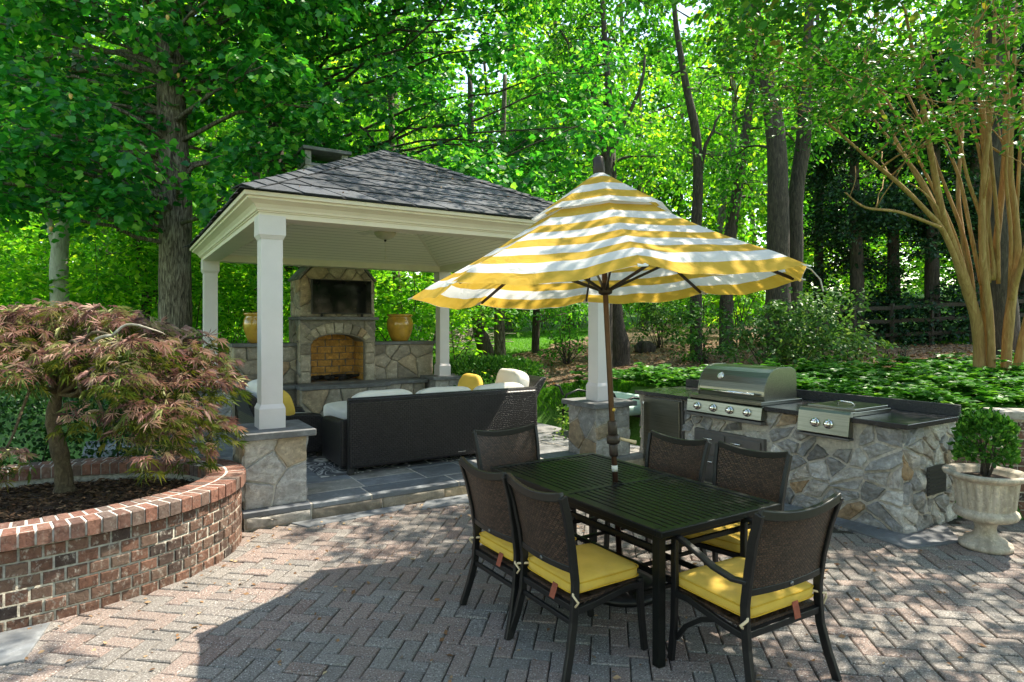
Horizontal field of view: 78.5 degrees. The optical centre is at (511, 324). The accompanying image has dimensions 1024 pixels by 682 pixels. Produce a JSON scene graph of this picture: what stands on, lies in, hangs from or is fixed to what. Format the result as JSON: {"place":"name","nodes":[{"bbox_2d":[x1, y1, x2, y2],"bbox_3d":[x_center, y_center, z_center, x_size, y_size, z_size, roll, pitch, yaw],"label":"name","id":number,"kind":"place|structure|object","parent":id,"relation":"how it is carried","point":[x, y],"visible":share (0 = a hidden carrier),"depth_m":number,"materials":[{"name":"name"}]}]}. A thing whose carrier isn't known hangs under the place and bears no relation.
{"place":"outdoors","nodes":[
{"label":"outdoors","id":0,"kind":"place"},
{"bbox_2d":[132,426,644,531],"bbox_3d":[-2.006,1.757,8.393,6.280,0.246,4.740,0,0,-32],"label":"floor mortar bed","id":1,"kind":"object","parent":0,"point":[243,520],"visible":0.07,"depth_m":6.17,"materials":[{"name":"concrete"}]},
{"bbox_2d":[82,422,642,518],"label":"flagstone floor","id":2,"kind":"structure","parent":1,"relation":"on","point":[316,484],"depth_m":6.59,"materials":[{"name":"grey stone"}]},
{"bbox_2d":[232,379,322,455],"bbox_3d":[-2.903,1.147,7.796,0.959,0.958,0.870,0,0,-35],"label":"wicker armchair","id":3,"kind":"object","parent":2,"relation":"on","point":[246,412],"visible":0.22,"depth_m":7.60,"materials":[{"name":"black wicker"}]},
{"bbox_2d":[227,145,435,422],"bbox_3d":[-3.006,-0.660,11.084,3.596,4.788,1.277,0,0,-32],"label":"fireplace","id":4,"kind":"object","parent":2,"relation":"on","point":[328,358],"visible":0.56,"depth_m":11.00,"materials":[{"name":"stone"}]},
{"bbox_2d":[243,313,256,342],"bbox_3d":[-4.263,0.060,10.567,0.506,0.511,0.506,0,0,-32],"label":"glazed pot","id":5,"kind":"object","parent":4,"relation":"on","point":[250,325],"visible":0.39,"depth_m":10.35,"materials":[{"name":"ceramic"}]},
{"bbox_2d":[311,279,370,316],"bbox_3d":[-2.946,-0.451,10.878,1.043,0.640,0.117,0,0,-32],"label":"television","id":6,"kind":"object","parent":4,"relation":"on","point":[329,296],"visible":1,"depth_m":10.84,"materials":[{"name":"black plastic"}]},
{"bbox_2d":[386,314,412,340],"bbox_3d":[-2.127,0.060,11.904,0.506,0.511,0.506,0,0,-32],"label":"glazed pot","id":7,"kind":"object","parent":4,"relation":"on","point":[399,327],"visible":0.98,"depth_m":11.71,"materials":[{"name":"ceramic"}]},
{"bbox_2d":[306,452,475,477],"bbox_3d":[-1.590,1.623,8.436,2.630,0.009,2.550,0,0,-32],"label":"scroll rug","id":8,"kind":"object","parent":2,"relation":"on","point":[321,466],"visible":0.21,"depth_m":7.19,"materials":[{"name":"grey fabric"}]},
{"bbox_2d":[322,382,536,474],"bbox_3d":[-0.928,1.185,7.754,2.590,0.882,0.888,0,0,-32],"label":"wicker sofa","id":9,"kind":"object","parent":8,"relation":"on","point":[383,427],"visible":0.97,"depth_m":7.21,"materials":[{"name":"black wicker"}]},
{"bbox_2d":[182,149,636,509],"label":"pavilion","id":10,"kind":"structure","parent":2,"relation":"on","point":[270,227],"depth_m":6.97,"materials":[{"name":"wood"}]},
{"bbox_2d":[495,368,545,403],"bbox_3d":[-0.143,1.147,9.359,1.026,0.958,0.850,0,0,-32],"label":"wicker armchair","id":11,"kind":"object","parent":2,"relation":"on","point":[504,375],"visible":0.22,"depth_m":9.24,"materials":[{"name":"white fabric"}]},
{"bbox_2d":[554,384,640,429],"bbox_3d":[1.308,1.292,9.218,0.782,0.778,1.276,0,0,-32],"label":"metal lounge chair","id":12,"kind":"object","parent":2,"relation":"on","point":[635,411],"visible":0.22,"depth_m":9.12,"materials":[{"name":"metal"}]},
{"bbox_2d":[15,0,961,309],"label":"sky","id":13,"kind":"structure","parent":0,"point":[688,10],"materials":[{"name":"white"}]},
{"bbox_2d":[0,482,1023,681],"bbox_3d":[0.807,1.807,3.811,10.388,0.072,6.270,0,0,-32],"label":"paver patio","id":14,"kind":"structure","parent":0,"point":[937,631],"depth_m":3.72,"materials":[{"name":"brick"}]},
{"bbox_2d":[0,622,49,665],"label":"paving flagstone","id":15,"kind":"object","parent":14,"relation":"on","point":[17,645],"visible":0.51,"depth_m":3.49,"materials":[{"name":"grey stone"}]},
{"bbox_2d":[0,455,245,631],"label":"brick planter","id":16,"kind":"object","parent":14,"relation":"on","point":[59,566],"visible":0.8,"depth_m":4.11,"materials":[{"name":"red brick"}]},
{"bbox_2d":[0,476,196,521],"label":"bark mulch","id":17,"kind":"object","parent":16,"relation":"in","point":[87,486],"visible":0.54,"depth_m":4.87,"materials":[{"name":"brown wood"}]},
{"bbox_2d":[0,298,253,493],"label":"weeping maple","id":18,"kind":"object","parent":16,"relation":"in","point":[51,345],"visible":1,"depth_m":4.84,"materials":[{"name":"brown plant"}]},
{"bbox_2d":[291,504,404,527],"bbox_3d":[-1.464,1.795,5.813,1.095,0.050,0.190,0,0,-32],"label":"paving flagstone","id":19,"kind":"object","parent":14,"relation":"on","point":[330,519],"visible":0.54,"depth_m":5.78,"materials":[{"name":"grey stone"}]},
{"bbox_2d":[245,458,644,529],"bbox_3d":[-0.188,1.728,6.722,4.974,0.112,0.029,0,0,-32],"label":"floor step riser","id":20,"kind":"object","parent":14,"relation":"on","point":[294,516],"visible":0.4,"depth_m":5.89,"materials":[{"name":"stone"}]},
{"bbox_2d":[421,494,468,509],"bbox_3d":[-0.296,1.793,6.491,1.495,0.050,0.300,0,0,-32],"label":"paving flagstone","id":21,"kind":"object","parent":14,"relation":"on","point":[446,501],"visible":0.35,"depth_m":6.26,"materials":[{"name":"grey stone"}]},
{"bbox_2d":[458,456,583,639],"bbox_3d":[0.053,1.310,3.913,0.632,0.952,0.582,0,0,-33],"label":"dining chair","id":22,"kind":"object","parent":14,"relation":"on","point":[491,509],"visible":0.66,"depth_m":3.74,"materials":[{"name":"brown wicker"}]},
{"bbox_2d":[471,423,577,548],"bbox_3d":[0.104,1.310,4.897,0.662,0.952,0.632,0,0,-34],"label":"dining chair","id":23,"kind":"object","parent":14,"relation":"on","point":[508,446],"visible":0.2,"depth_m":5.11,"materials":[{"name":"brown wicker"}]},
{"bbox_2d":[25,495,1023,681],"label":"patio fallen leaves","id":24,"kind":"object","parent":14,"relation":"on","point":[614,677],"visible":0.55,"depth_m":3.84,"materials":[{"name":"brown plant"}]},
{"bbox_2d":[506,472,647,681],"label":"dining chair","id":25,"kind":"object","parent":14,"relation":"on","point":[566,573],"visible":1,"depth_m":3.33,"materials":[{"name":"black wicker"}]},
{"bbox_2d":[408,156,823,606],"bbox_3d":[0.635,0.316,4.269,2.505,2.925,2.502,0,0,-22],"label":"patio umbrella","id":26,"kind":"object","parent":14,"relation":"on","point":[599,235],"visible":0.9,"depth_m":3.83,"materials":[{"name":"yellow fabric"}]},
{"bbox_2d":[490,453,780,667],"bbox_3d":[0.715,1.418,4.198,0.980,0.725,1.750,0,0,-32],"label":"dining table","id":27,"kind":"object","parent":14,"relation":"on","point":[658,508],"visible":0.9,"depth_m":3.80,"materials":[{"name":"metal"}]},
{"bbox_2d":[604,430,711,564],"bbox_3d":[1.050,1.310,4.561,0.632,0.952,0.582,0,0,-40],"label":"dining chair","id":28,"kind":"object","parent":14,"relation":"on","point":[686,458],"visible":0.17,"depth_m":4.72,"materials":[{"name":"brown wicker"}]},
{"bbox_2d":[679,441,792,572],"bbox_3d":[1.447,1.310,4.115,0.632,0.952,0.582,0,0,-42],"label":"dining chair","id":29,"kind":"object","parent":14,"relation":"on","point":[762,474],"visible":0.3,"depth_m":4.23,"materials":[{"name":"brown wicker"}]},
{"bbox_2d":[667,492,843,681],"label":"dining chair","id":30,"kind":"object","parent":14,"relation":"on","point":[760,585],"visible":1,"depth_m":3.05,"materials":[{"name":"brown wicker"}]},
{"bbox_2d":[635,379,960,534],"bbox_3d":[2.845,1.268,6.875,1.002,1.065,3.288,0,0,-32],"label":"stone kitchen counter","id":31,"kind":"object","parent":14,"relation":"on","point":[883,470],"visible":0.66,"depth_m":5.67,"materials":[{"name":"black stone"}]},
{"bbox_2d":[642,395,684,460],"bbox_3d":[1.809,1.327,7.608,0.126,0.865,0.640,0,0,-32],"label":"outdoor fridge","id":32,"kind":"object","parent":31,"relation":"in","point":[664,416],"visible":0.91,"depth_m":7.58,"materials":[{"name":"grey metal"}]},
{"bbox_2d":[694,427,766,482],"bbox_3d":[2.328,1.470,6.795,0.109,0.580,0.910,0,0,-32],"label":"drawer cabinet","id":33,"kind":"object","parent":31,"relation":"in","point":[741,441],"visible":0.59,"depth_m":6.85,"materials":[{"name":"grey metal"}]},
{"bbox_2d":[685,363,801,425],"bbox_3d":[2.552,0.741,6.955,0.759,0.569,1.005,0,0,-32],"label":"gas grill","id":34,"kind":"object","parent":31,"relation":"in","point":[741,393],"visible":1,"depth_m":6.72,"materials":[{"name":"silver metal"}]},
{"bbox_2d":[796,400,890,441],"bbox_3d":[3.158,0.884,5.987,0.760,0.322,0.510,0,0,-32],"label":"side burner","id":35,"kind":"object","parent":31,"relation":"on","point":[830,419],"visible":1,"depth_m":5.82,"materials":[{"name":"silver metal"}]},
{"bbox_2d":[834,517,957,548],"bbox_3d":[3.220,1.791,5.347,1.011,0.050,0.796,0,0,20],"label":"paving flagstone","id":36,"kind":"object","parent":14,"relation":"on","point":[941,535],"visible":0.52,"depth_m":5.25,"materials":[{"name":"grey stone"}]},
{"bbox_2d":[942,463,1023,554],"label":"stone urn","id":37,"kind":"object","parent":14,"relation":"on","point":[987,505],"visible":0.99,"depth_m":4.89,"materials":[{"name":"beige stone"}]},
{"bbox_2d":[946,407,1022,475],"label":"boxwood ball","id":38,"kind":"object","parent":37,"relation":"on","point":[971,423],"visible":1,"depth_m":4.92,"materials":[{"name":"green plant"}]},
{"bbox_2d":[0,286,1023,519],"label":"lawn ground","id":39,"kind":"structure","parent":0,"point":[634,426],"depth_m":10.88,"materials":[{"name":"green plant"}]},
{"bbox_2d":[0,209,88,388],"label":"understory bush","id":40,"kind":"object","parent":39,"relation":"on","point":[36,229],"visible":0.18,"depth_m":15.30,"materials":[{"name":"green plant"}]},
{"bbox_2d":[0,209,137,390],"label":"understory bush","id":41,"kind":"object","parent":39,"relation":"on","point":[35,252],"visible":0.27,"depth_m":13.94,"materials":[{"name":"green plant"}]},
{"bbox_2d":[0,210,158,403],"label":"understory bush","id":42,"kind":"object","parent":39,"relation":"on","point":[23,293],"visible":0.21,"depth_m":13.42,"materials":[{"name":"green plant"}]},
{"bbox_2d":[0,390,159,465],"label":"evergreen hedge","id":43,"kind":"object","parent":39,"relation":"on","point":[12,406],"visible":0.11,"depth_m":5.94,"materials":[{"name":"green plant"}]},
{"bbox_2d":[0,0,213,400],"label":"pale barked tree","id":44,"kind":"object","parent":39,"relation":"on","point":[59,252],"visible":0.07,"depth_m":12.96,"materials":[{"name":"green plant"}]},
{"bbox_2d":[58,0,246,337],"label":"forest tree","id":45,"kind":"object","parent":39,"relation":"on","point":[106,45],"visible":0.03,"depth_m":20.56,"materials":[{"name":"green plant"}]},
{"bbox_2d":[58,202,256,391],"bbox_3d":[-8.126,-0.764,14.547,4.285,5.174,4.187,0,0,-43],"label":"understory bush","id":46,"kind":"object","parent":39,"relation":"on","point":[99,281],"visible":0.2,"depth_m":13.24,"materials":[{"name":"green plant"}]},
{"bbox_2d":[69,205,252,393],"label":"understory tree","id":47,"kind":"object","parent":39,"relation":"on","point":[134,245],"visible":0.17,"depth_m":15.00,"materials":[{"name":"green plant"}]},
{"bbox_2d":[0,0,366,419],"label":"tulip poplar","id":48,"kind":"object","parent":39,"relation":"on","point":[167,39],"visible":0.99,"depth_m":10.09,"materials":[{"name":"green plant"}]},
{"bbox_2d":[93,170,292,371],"bbox_3d":[-6.832,-0.780,14.270,4.380,5.235,4.482,0,0,8],"label":"understory bush","id":49,"kind":"object","parent":39,"relation":"on","point":[143,260],"visible":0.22,"depth_m":13.51,"materials":[{"name":"green plant"}]},
{"bbox_2d":[191,190,297,345],"bbox_3d":[-5.751,-0.724,14.236,3.910,5.116,4.001,0,0,-6],"label":"understory bush","id":50,"kind":"object","parent":39,"relation":"on","point":[286,297],"visible":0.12,"depth_m":13.44,"materials":[{"name":"green plant"}]},
{"bbox_2d":[189,10,335,342],"bbox_3d":[-7.380,-4.721,18.215,4.465,12.820,5.857,0,0,-32],"label":"woodland tree","id":51,"kind":"object","parent":39,"relation":"on","point":[221,131],"visible":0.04,"depth_m":18.20,"materials":[{"name":"green plant"}]},
{"bbox_2d":[186,21,383,342],"bbox_3d":[-8.220,-6.317,21.984,7.311,16.080,7.779,0,0,-22],"label":"forest tree","id":52,"kind":"object","parent":39,"relation":"on","point":[208,131],"visible":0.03,"depth_m":21.04,"materials":[{"name":"green plant"}]},
{"bbox_2d":[218,267,385,337],"bbox_3d":[-5.194,-0.635,15.356,4.125,4.924,4.222,0,0,32],"label":"understory bush","id":53,"kind":"object","parent":39,"relation":"on","point":[251,307],"visible":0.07,"depth_m":14.61,"materials":[{"name":"green plant"}]},
{"bbox_2d":[322,1,459,312],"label":"woodland tree","id":54,"kind":"object","parent":39,"relation":"on","point":[398,102],"visible":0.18,"depth_m":18.23,"materials":[{"name":"green plant"}]},
{"bbox_2d":[314,0,489,312],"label":"forest tree","id":55,"kind":"object","parent":39,"relation":"on","point":[405,138],"visible":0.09,"depth_m":28.76,"materials":[{"name":"green plant"}]},
{"bbox_2d":[368,270,435,340],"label":"understory bush","id":56,"kind":"object","parent":39,"relation":"on","point":[395,305],"visible":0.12,"depth_m":15.12,"materials":[{"name":"green plant"}]},
{"bbox_2d":[192,0,636,271],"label":"tulip poplar","id":57,"kind":"object","parent":39,"relation":"on","point":[504,172],"visible":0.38,"depth_m":13.16,"materials":[{"name":"green plant"}]},
{"bbox_2d":[375,273,478,358],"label":"understory bush","id":58,"kind":"object","parent":39,"relation":"on","point":[454,322],"visible":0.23,"depth_m":16.91,"materials":[{"name":"green plant"}]},
{"bbox_2d":[374,270,498,378],"bbox_3d":[-2.024,-0.503,14.553,4.450,4.726,4.348,0,0,2],"label":"understory bush","id":59,"kind":"object","parent":39,"relation":"on","point":[415,318],"visible":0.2,"depth_m":14.14,"materials":[{"name":"green plant"}]},
{"bbox_2d":[353,0,521,326],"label":"forest tree","id":60,"kind":"object","parent":39,"relation":"on","point":[493,85],"visible":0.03,"depth_m":45.38,"materials":[{"name":"green plant"}]},
{"bbox_2d":[396,12,499,325],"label":"forest tree","id":61,"kind":"object","parent":39,"relation":"on","point":[460,93],"visible":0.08,"depth_m":36.17,"materials":[{"name":"green plant"}]},
{"bbox_2d":[374,271,526,361],"bbox_3d":[-1.686,-0.593,17.541,4.369,4.280,4.269,0,0,-37],"label":"understory bush","id":62,"kind":"object","parent":39,"relation":"on","point":[489,319],"visible":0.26,"depth_m":17.38,"materials":[{"name":"green plant"}]},
{"bbox_2d":[423,20,550,322],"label":"forest tree","id":63,"kind":"object","parent":39,"relation":"on","point":[487,80],"visible":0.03,"depth_m":47.53,"materials":[{"name":"green plant"}]},
{"bbox_2d":[449,353,551,389],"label":"boxwood shrub","id":64,"kind":"object","parent":39,"relation":"on","point":[476,363],"visible":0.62,"depth_m":12.12,"materials":[{"name":"green plant"}]},
{"bbox_2d":[461,72,583,331],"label":"forest tree","id":65,"kind":"object","parent":39,"relation":"on","point":[519,106],"visible":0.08,"depth_m":33.71,"materials":[{"name":"green plant"}]},
{"bbox_2d":[471,0,630,320],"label":"forest tree","id":66,"kind":"object","parent":39,"relation":"on","point":[538,54],"visible":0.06,"depth_m":45.10,"materials":[{"name":"green plant"}]},
{"bbox_2d":[495,0,655,326],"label":"forest tree","id":67,"kind":"object","parent":39,"relation":"on","point":[527,33],"visible":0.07,"depth_m":35.96,"materials":[{"name":"green plant"}]},
{"bbox_2d":[506,0,713,316],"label":"forest tree","id":68,"kind":"object","parent":39,"relation":"on","point":[633,6],"visible":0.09,"depth_m":43.36,"materials":[{"name":"green plant"}]},
{"bbox_2d":[584,37,691,323],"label":"forest tree","id":69,"kind":"object","parent":39,"relation":"on","point":[650,134],"visible":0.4,"depth_m":34.27,"materials":[{"name":"green plant"}]},
{"bbox_2d":[616,17,762,313],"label":"forest tree","id":70,"kind":"object","parent":39,"relation":"on","point":[681,208],"visible":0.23,"depth_m":43.68,"materials":[{"name":"green plant"}]},
{"bbox_2d":[637,0,790,311],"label":"forest tree","id":71,"kind":"object","parent":39,"relation":"on","point":[693,48],"visible":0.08,"depth_m":44.03,"materials":[{"name":"green plant"}]},
{"bbox_2d":[702,87,793,315],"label":"forest tree","id":72,"kind":"object","parent":39,"relation":"on","point":[761,168],"visible":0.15,"depth_m":37.10,"materials":[{"name":"green plant"}]},
{"bbox_2d":[539,0,1023,377],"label":"crape myrtle","id":73,"kind":"object","parent":39,"relation":"on","point":[988,265],"visible":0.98,"depth_m":8.26,"materials":[{"name":"green plant"}]},
{"bbox_2d":[569,350,1023,414],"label":"ground cover","id":74,"kind":"object","parent":39,"relation":"on","point":[942,379],"visible":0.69,"depth_m":8.31,"materials":[{"name":"green plant"}]},
{"bbox_2d":[764,42,912,318],"bbox_3d":[15.829,-6.846,29.676,7.316,13.927,6.677,0,0,-32],"label":"forest tree","id":75,"kind":"object","parent":39,"relation":"on","point":[845,163],"visible":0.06,"depth_m":29.66,"materials":[{"name":"green plant"}]},
{"bbox_2d":[868,229,959,317],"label":"understory bush","id":76,"kind":"object","parent":39,"relation":"on","point":[921,266],"visible":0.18,"depth_m":21.92,"materials":[{"name":"green plant"}]},
{"bbox_2d":[835,23,1021,343],"bbox_3d":[12.184,-3.830,17.729,4.921,9.683,4.369,0,0,-1],"label":"dark evergreen","id":77,"kind":"object","parent":39,"relation":"on","point":[932,283],"visible":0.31,"depth_m":17.46,"materials":[{"name":"green plant"}]},
{"bbox_2d":[861,0,1021,307],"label":"forest tree","id":78,"kind":"object","parent":39,"relation":"on","point":[901,18],"depth_m":21.77,"materials":[{"name":"green plant"}]},
{"bbox_2d":[899,49,1023,336],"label":"dark evergreen","id":79,"kind":"object","parent":39,"relation":"on","point":[972,160],"visible":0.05,"depth_m":18.61,"materials":[{"name":"green plant"}]},
{"bbox_2d":[941,27,1023,330],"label":"dark evergreen","id":80,"kind":"object","parent":39,"relation":"on","point":[1019,81],"visible":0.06,"depth_m":18.33,"materials":[{"name":"green plant"}]},
{"bbox_2d":[955,407,1023,517],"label":"brick retaining wall","id":81,"kind":"structure","parent":39,"relation":"on","point":[1016,415],"depth_m":5.79,"materials":[{"name":"brick"}]},
{"bbox_2d":[433,325,972,428],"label":"lawn grass","id":82,"kind":"structure","parent":0,"point":[629,384],"depth_m":17.45,"materials":[{"name":"green plant"}]},
{"bbox_2d":[472,324,999,388],"bbox_3d":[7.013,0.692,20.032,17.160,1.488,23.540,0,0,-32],"label":"mulch ground","id":83,"kind":"structure","parent":0,"point":[631,335],"depth_m":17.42,"materials":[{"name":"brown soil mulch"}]},
{"bbox_2d":[413,74,519,357],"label":"woodland tree","id":84,"kind":"object","parent":83,"relation":"on","point":[486,346],"visible":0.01,"depth_m":19.35,"materials":[{"name":"green plant"}]},
{"bbox_2d":[484,74,589,354],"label":"woodland tree","id":85,"kind":"object","parent":83,"relation":"on","point":[499,343],"visible":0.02,"depth_m":19.93,"materials":[{"name":"green plant"}]},
{"bbox_2d":[523,195,587,352],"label":"woodland tree","id":86,"kind":"object","parent":83,"relation":"on","point":[536,329],"visible":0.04,"depth_m":20.94,"materials":[{"name":"green plant"}]},
{"bbox_2d":[532,308,587,365],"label":"open shrub","id":87,"kind":"object","parent":83,"relation":"on","point":[564,332],"visible":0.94,"depth_m":17.56,"materials":[{"name":"green plant"}]},
{"bbox_2d":[501,0,702,368],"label":"woodland tree","id":88,"kind":"object","parent":83,"relation":"on","point":[600,11],"visible":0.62,"depth_m":15.76,"materials":[{"name":"green plant"}]},
{"bbox_2d":[533,150,678,366],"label":"woodland tree","id":89,"kind":"object","parent":83,"relation":"on","point":[621,347],"visible":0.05,"depth_m":16.33,"materials":[{"name":"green plant"}]},
{"bbox_2d":[625,298,689,347],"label":"open shrub","id":90,"kind":"object","parent":83,"relation":"on","point":[653,309],"visible":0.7,"depth_m":19.73,"materials":[{"name":"green plant"}]},
{"bbox_2d":[650,4,758,359],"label":"woodland tree","id":91,"kind":"object","parent":83,"relation":"on","point":[687,95],"visible":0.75,"depth_m":16.44,"materials":[{"name":"green plant"}]},
{"bbox_2d":[664,298,747,364],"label":"viburnum shrub","id":92,"kind":"object","parent":83,"relation":"on","point":[690,318],"visible":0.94,"depth_m":15.49,"materials":[{"name":"green plant"}]},
{"bbox_2d":[635,0,841,336],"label":"forest tree","id":93,"kind":"object","parent":83,"relation":"on","point":[734,113],"visible":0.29,"depth_m":23.66,"materials":[{"name":"green plant"}]},
{"bbox_2d":[674,3,821,353],"bbox_3d":[6.858,-5.001,18.333,4.331,11.796,6.580,0,0,19],"label":"woodland tree","id":94,"kind":"object","parent":83,"relation":"on","point":[736,199],"visible":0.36,"depth_m":17.40,"materials":[{"name":"green plant"}]},
{"bbox_2d":[679,177,819,346],"bbox_3d":[6.708,-1.880,19.068,3.907,5.528,3.998,0,0,-26],"label":"understory bush","id":95,"kind":"object","parent":83,"relation":"on","point":[758,214],"visible":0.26,"depth_m":19.08,"materials":[{"name":"green plant"}]},
{"bbox_2d":[718,298,813,366],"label":"viburnum shrub","id":96,"kind":"object","parent":83,"relation":"on","point":[743,337],"visible":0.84,"depth_m":12.86,"materials":[{"name":"green plant"}]},
{"bbox_2d":[694,0,881,366],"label":"woodland tree","id":97,"kind":"object","parent":83,"relation":"on","point":[778,221],"visible":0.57,"depth_m":13.86,"materials":[{"name":"green plant"}]},
{"bbox_2d":[751,94,885,345],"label":"dark evergreen","id":98,"kind":"object","parent":83,"relation":"on","point":[824,175],"visible":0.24,"depth_m":19.37,"materials":[{"name":"green plant"}]},
{"bbox_2d":[763,286,898,364],"bbox_3d":[6.448,0.125,12.873,2.397,1.855,2.410,0,0,-32],"label":"viburnum shrub","id":99,"kind":"object","parent":83,"relation":"on","point":[819,338],"visible":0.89,"depth_m":12.51,"materials":[{"name":"green plant"}]},
{"bbox_2d":[762,2,909,363],"bbox_3d":[8.237,-4.101,16.425,3.801,10.175,5.746,0,0,33],"label":"woodland tree","id":100,"kind":"object","parent":83,"relation":"on","point":[798,175],"visible":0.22,"depth_m":14.47,"materials":[{"name":"green plant"}]},
{"bbox_2d":[757,19,938,344],"bbox_3d":[9.781,-3.721,18.395,4.921,9.683,4.369,0,0,-32],"label":"dark evergreen","id":101,"kind":"object","parent":83,"relation":"on","point":[858,232],"visible":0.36,"depth_m":17.98,"materials":[{"name":"green plant"}]},
{"bbox_2d":[804,231,912,326],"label":"understory bush","id":102,"kind":"object","parent":83,"relation":"on","point":[848,279],"visible":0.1,"depth_m":20.53,"materials":[{"name":"green plant"}]},
{"bbox_2d":[824,45,975,346],"bbox_3d":[11.251,-3.621,18.664,4.170,9.243,4.697,0,0,-17],"label":"dark evergreen","id":103,"kind":"object","parent":83,"relation":"on","point":[891,286],"visible":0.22,"depth_m":18.29,"materials":[{"name":"green plant"}]},
{"bbox_2d":[805,299,1023,344],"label":"rail fence","id":104,"kind":"object","parent":83,"relation":"on","point":[892,307],"visible":0.3,"depth_m":16.91,"materials":[{"name":"brown wood"}]},
{"bbox_2d":[881,0,1023,354],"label":"woodland tree","id":105,"kind":"object","parent":83,"relation":"on","point":[999,294],"visible":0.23,"depth_m":12.46,"materials":[{"name":"green plant"}]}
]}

